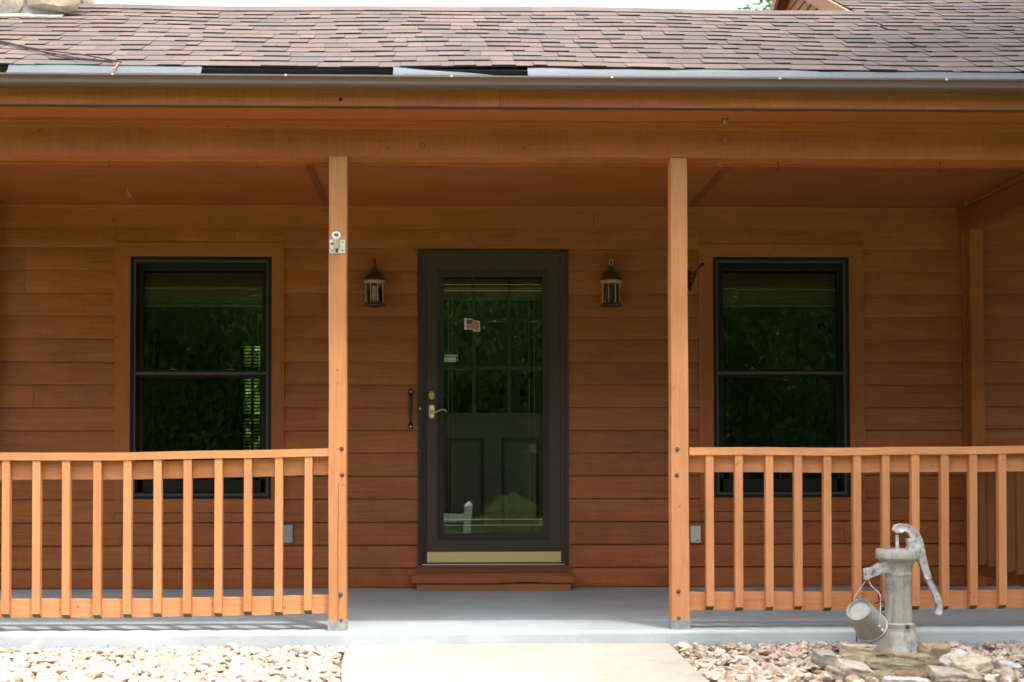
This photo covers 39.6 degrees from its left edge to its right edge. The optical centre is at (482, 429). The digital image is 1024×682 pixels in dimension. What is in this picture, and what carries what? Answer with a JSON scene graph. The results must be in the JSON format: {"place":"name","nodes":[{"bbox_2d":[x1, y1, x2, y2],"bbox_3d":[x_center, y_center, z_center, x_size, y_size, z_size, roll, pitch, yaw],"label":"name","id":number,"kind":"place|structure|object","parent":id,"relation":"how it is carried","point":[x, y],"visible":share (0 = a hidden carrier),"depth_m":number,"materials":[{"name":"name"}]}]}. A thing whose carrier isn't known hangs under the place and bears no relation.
{"place":"outdoors","nodes":[
{"label":"outdoors","id":0,"kind":"place"},
{"bbox_2d":[95,0,771,9],"label":"sky","id":1,"kind":"structure","parent":0,"point":[659,4],"materials":[{"name":"white"}]},
{"bbox_2d":[0,640,1023,681],"bbox_3d":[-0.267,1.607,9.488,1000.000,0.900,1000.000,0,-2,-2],"label":"ground","id":2,"kind":"structure","parent":0,"point":[339,665],"depth_m":6.42,"materials":[{"name":"beige gravel"}]},
{"bbox_2d":[246,349,539,449],"bbox_3d":[-0.534,-0.169,18.599,9.391,3.928,1.518,0,-2,-2],"label":"hedge","id":3,"kind":"object","parent":2,"relation":"on","point":[254,405],"depth_m":18.10,"materials":[{"name":"green plant"}]},
{"bbox_2d":[0,0,1023,630],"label":"house","id":4,"kind":"structure","parent":2,"relation":"on","point":[492,192],"depth_m":9.48,"materials":[{"name":"brown wood"}]},
{"bbox_2d":[0,40,121,69],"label":"roof cable","id":5,"kind":"object","parent":4,"relation":"on","point":[61,55],"visible":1,"depth_m":6.83,"materials":[{"name":"black metal"}]},
{"bbox_2d":[0,448,328,618],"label":"porch railing","id":6,"kind":"object","parent":4,"relation":"attached to","point":[188,469],"visible":1,"depth_m":6.95,"materials":[{"name":"orange wood"}]},
{"bbox_2d":[114,242,284,512],"bbox_3d":[-1.885,-0.345,9.553,1.123,1.799,0.171,0,-2,-2],"label":"window","id":7,"kind":"structure","parent":4,"relation":"in","point":[132,259],"depth_m":9.49,"materials":[{"name":"brown glass"}]},
{"bbox_2d":[239,341,261,479],"bbox_3d":[-2.217,-0.163,13.730,0.236,1.359,0.175,0,-2,-2],"label":"back window","id":8,"kind":"structure","parent":4,"relation":"in","point":[243,416],"depth_m":13.66,"materials":[{"name":"black glass"}]},
{"bbox_2d":[283,524,292,542],"bbox_3d":[-1.304,0.695,9.453,0.094,0.122,0.028,0,-2,-2],"label":"outlet cover","id":9,"kind":"object","parent":4,"relation":"attached to","point":[287,533],"visible":0.57,"depth_m":9.45,"materials":[{"name":"grey metal"}]},
{"bbox_2d":[330,231,344,252],"bbox_3d":[-0.710,-0.913,6.945,0.076,0.094,0.102,0,-2,-2],"label":"flagpole bracket","id":10,"kind":"object","parent":4,"relation":"attached to","point":[337,244],"visible":1,"depth_m":6.98,"materials":[{"name":"metal"}]},
{"bbox_2d":[363,259,384,307],"bbox_3d":[-0.715,-0.969,9.440,0.144,0.328,0.175,0,-2,-2],"label":"wall lantern","id":11,"kind":"object","parent":4,"relation":"attached to","point":[374,279],"depth_m":9.40,"materials":[{"name":"brown metal"}]},
{"bbox_2d":[407,388,413,429],"bbox_3d":[-0.477,-0.135,9.483,0.046,0.279,0.054,0,-2,-2],"label":"pull handle","id":12,"kind":"object","parent":4,"relation":"attached to","point":[410,393],"visible":1,"depth_m":9.47,"materials":[{"name":"black metal"}]},
{"bbox_2d":[443,277,542,532],"bbox_3d":[0.074,-0.124,9.662,0.923,2.052,0.082,0,-2,-2],"label":"entry door","id":13,"kind":"structure","parent":4,"relation":"in","point":[495,472],"depth_m":9.62,"materials":[{"name":"paint"}]},
{"bbox_2d":[427,258,562,563],"bbox_3d":[0.085,-0.126,9.527,0.913,2.057,0.085,0,-2,-2],"label":"storm door","id":14,"kind":"structure","parent":4,"relation":"in","point":[546,547],"depth_m":9.53,"materials":[{"name":"brown metal"}]},
{"bbox_2d":[532,345,541,412],"bbox_3d":[0.541,-0.471,13.817,0.121,0.685,0.175,0,-2,-2],"label":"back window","id":15,"kind":"structure","parent":4,"relation":"in","point":[538,350],"depth_m":13.75,"materials":[{"name":"black glass"}]},
{"bbox_2d":[600,259,621,307],"bbox_3d":[0.856,-0.972,9.485,0.144,0.328,0.175,0,-2,-2],"label":"wall lantern","id":16,"kind":"object","parent":4,"relation":"attached to","point":[610,279],"depth_m":9.44,"materials":[{"name":"brown metal"}]},
{"bbox_2d":[690,525,700,542],"bbox_3d":[1.429,0.703,9.531,0.073,0.118,0.026,0,-2,-2],"label":"outlet cover","id":17,"kind":"object","parent":4,"relation":"attached to","point":[695,533],"visible":1,"depth_m":9.52,"materials":[{"name":"grey metal"}]},
{"bbox_2d":[688,262,704,290],"bbox_3d":[1.418,-1.015,9.459,0.031,0.160,0.261,0,-2,-13],"label":"plant hanger","id":18,"kind":"object","parent":4,"relation":"attached to","point":[690,282],"visible":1,"depth_m":9.53,"materials":[{"name":"black metal"}]},
{"bbox_2d":[698,244,865,510],"bbox_3d":[2.016,-0.347,9.663,1.122,1.799,0.171,0,-2,-2],"label":"window","id":19,"kind":"structure","parent":4,"relation":"in","point":[717,290],"depth_m":9.61,"materials":[{"name":"brown glass"}]},
{"bbox_2d":[688,446,1023,610],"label":"porch railing","id":20,"kind":"object","parent":4,"relation":"attached to","point":[1000,461],"visible":0.92,"depth_m":7.05,"materials":[{"name":"orange wood"}]},
{"bbox_2d":[0,585,1023,650],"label":"porch floor","id":21,"kind":"structure","parent":2,"relation":"on","point":[573,615],"depth_m":7.26,"materials":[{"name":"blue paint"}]},
{"bbox_2d":[411,573,575,590],"bbox_3d":[0.073,1.003,9.346,1.076,0.098,0.266,0,-2,-2],"label":"door step","id":22,"kind":"object","parent":21,"relation":"on","point":[493,581],"depth_m":9.23,"materials":[{"name":"brown wood"}]},
{"bbox_2d":[977,453,1023,586],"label":"side railing","id":23,"kind":"object","parent":21,"relation":"on","point":[987,568],"visible":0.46,"depth_m":9.00,"materials":[{"name":"brown wood"}]},
{"bbox_2d":[737,0,771,9],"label":"tree","id":24,"kind":"object","parent":2,"relation":"on","point":[759,3],"visible":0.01,"depth_m":33.06,"materials":[{"name":"green plant"}]},
{"bbox_2d":[811,649,836,669],"bbox_3d":[1.497,1.006,6.225,0.097,0.070,0.131,4,7,-1],"label":"flat stone","id":25,"kind":"object","parent":2,"relation":"on","point":[824,658],"visible":0.91,"depth_m":6.18,"materials":[{"name":"beige stone"}]},
{"bbox_2d":[825,665,845,680],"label":"flat stone","id":26,"kind":"object","parent":2,"relation":"on","point":[835,673],"visible":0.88,"depth_m":5.82,"materials":[{"name":"beige stone"}]},
{"bbox_2d":[832,658,874,679],"bbox_3d":[1.533,1.000,5.884,0.147,0.066,0.135,11,9,-5],"label":"flat stone","id":27,"kind":"object","parent":2,"relation":"on","point":[858,669],"visible":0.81,"depth_m":5.84,"materials":[{"name":"beige stone"}]},
{"bbox_2d":[839,641,876,654],"bbox_3d":[1.720,1.015,6.514,0.180,0.070,0.122,3,2,-1],"label":"flat stone","id":28,"kind":"object","parent":2,"relation":"on","point":[851,647],"visible":0.66,"depth_m":6.47,"materials":[{"name":"beige stone"}]},
{"bbox_2d":[841,652,875,661],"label":"flat stone","id":29,"kind":"object","parent":2,"relation":"on","point":[860,656],"visible":0.55,"depth_m":6.29,"materials":[{"name":"beige stone"}]},
{"bbox_2d":[862,668,895,680],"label":"flat stone","id":30,"kind":"object","parent":2,"relation":"on","point":[879,675],"visible":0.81,"depth_m":5.78,"materials":[{"name":"beige stone"}]},
{"bbox_2d":[870,651,893,657],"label":"flat stone","id":31,"kind":"object","parent":2,"relation":"on","point":[880,654],"visible":0.5,"depth_m":6.34,"materials":[{"name":"brown stone"}]},
{"bbox_2d":[864,657,928,670],"bbox_3d":[1.761,1.011,6.064,0.264,0.051,0.164,2,1,-4],"label":"flat stone","id":32,"kind":"object","parent":2,"relation":"on","point":[872,663],"visible":0.73,"depth_m":6.01,"materials":[{"name":"beige stone"}]},
{"bbox_2d":[863,524,942,652],"bbox_3d":[1.980,0.757,6.723,0.392,0.621,0.242,0,-2,-2],"label":"water pump","id":33,"kind":"object","parent":2,"relation":"on","point":[895,565],"visible":0.83,"depth_m":6.67,"materials":[{"name":"grey paint"}]},
{"bbox_2d":[847,579,887,642],"bbox_3d":[1.764,0.840,6.551,0.165,0.288,0.211,-2,-2,42],"label":"pail","id":34,"kind":"object","parent":33,"relation":"hanging from","point":[869,621],"visible":1,"depth_m":6.51,"materials":[{"name":"metal"}]},
{"bbox_2d":[881,676,929,681],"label":"flat stone","id":35,"kind":"object","parent":2,"relation":"on","point":[900,679],"visible":1,"depth_m":5.66,"materials":[{"name":"white stone"}]},
{"bbox_2d":[893,669,929,678],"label":"flat stone","id":36,"kind":"object","parent":2,"relation":"on","point":[911,673],"visible":0.59,"depth_m":5.82,"materials":[{"name":"brown stone"}]},
{"bbox_2d":[891,651,933,661],"bbox_3d":[1.917,1.027,6.386,0.219,0.040,0.149,1,-1,15],"label":"flat stone","id":37,"kind":"object","parent":2,"relation":"on","point":[921,657],"visible":0.59,"depth_m":6.34,"materials":[{"name":"beige stone"}]},
{"bbox_2d":[916,641,950,658],"bbox_3d":[2.062,1.010,6.486,0.138,0.074,0.121,5,2,-10],"label":"flat stone","id":38,"kind":"object","parent":2,"relation":"on","point":[936,649],"visible":0.73,"depth_m":6.44,"materials":[{"name":"beige stone"}]},
{"bbox_2d":[924,659,944,666],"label":"flat stone","id":39,"kind":"object","parent":2,"relation":"on","point":[935,662],"visible":0.38,"depth_m":6.07,"materials":[{"name":"brown stone"}]},
{"bbox_2d":[925,665,967,681],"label":"flat stone","id":40,"kind":"object","parent":2,"relation":"on","point":[941,674],"visible":1,"depth_m":5.74,"materials":[{"name":"beige stone"}]},
{"bbox_2d":[939,648,966,666],"bbox_3d":[2.023,0.999,6.076,0.119,0.080,0.098,-27,11,3],"label":"flat stone","id":41,"kind":"object","parent":2,"relation":"on","point":[958,653],"visible":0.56,"depth_m":6.06,"materials":[{"name":"white stone"}]},
{"bbox_2d":[948,651,993,676],"bbox_3d":[2.054,1.002,6.016,0.163,0.072,0.170,-13,12,-17],"label":"flat stone","id":42,"kind":"object","parent":2,"relation":"on","point":[969,661],"visible":0.77,"depth_m":5.96,"materials":[{"name":"beige stone"}]},
{"bbox_2d":[965,672,982,681],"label":"flat stone","id":43,"kind":"object","parent":2,"relation":"on","point":[973,677],"visible":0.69,"depth_m":5.75,"materials":[{"name":"beige stone"}]},
{"bbox_2d":[994,659,1022,671],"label":"flat stone","id":44,"kind":"object","parent":2,"relation":"on","point":[1012,665],"visible":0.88,"depth_m":6.09,"materials":[{"name":"grey stone"}]},
{"bbox_2d":[341,643,709,681],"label":"path","id":45,"kind":"structure","parent":0,"point":[594,662],"depth_m":6.22,"materials":[{"name":"concrete"}]}
]}

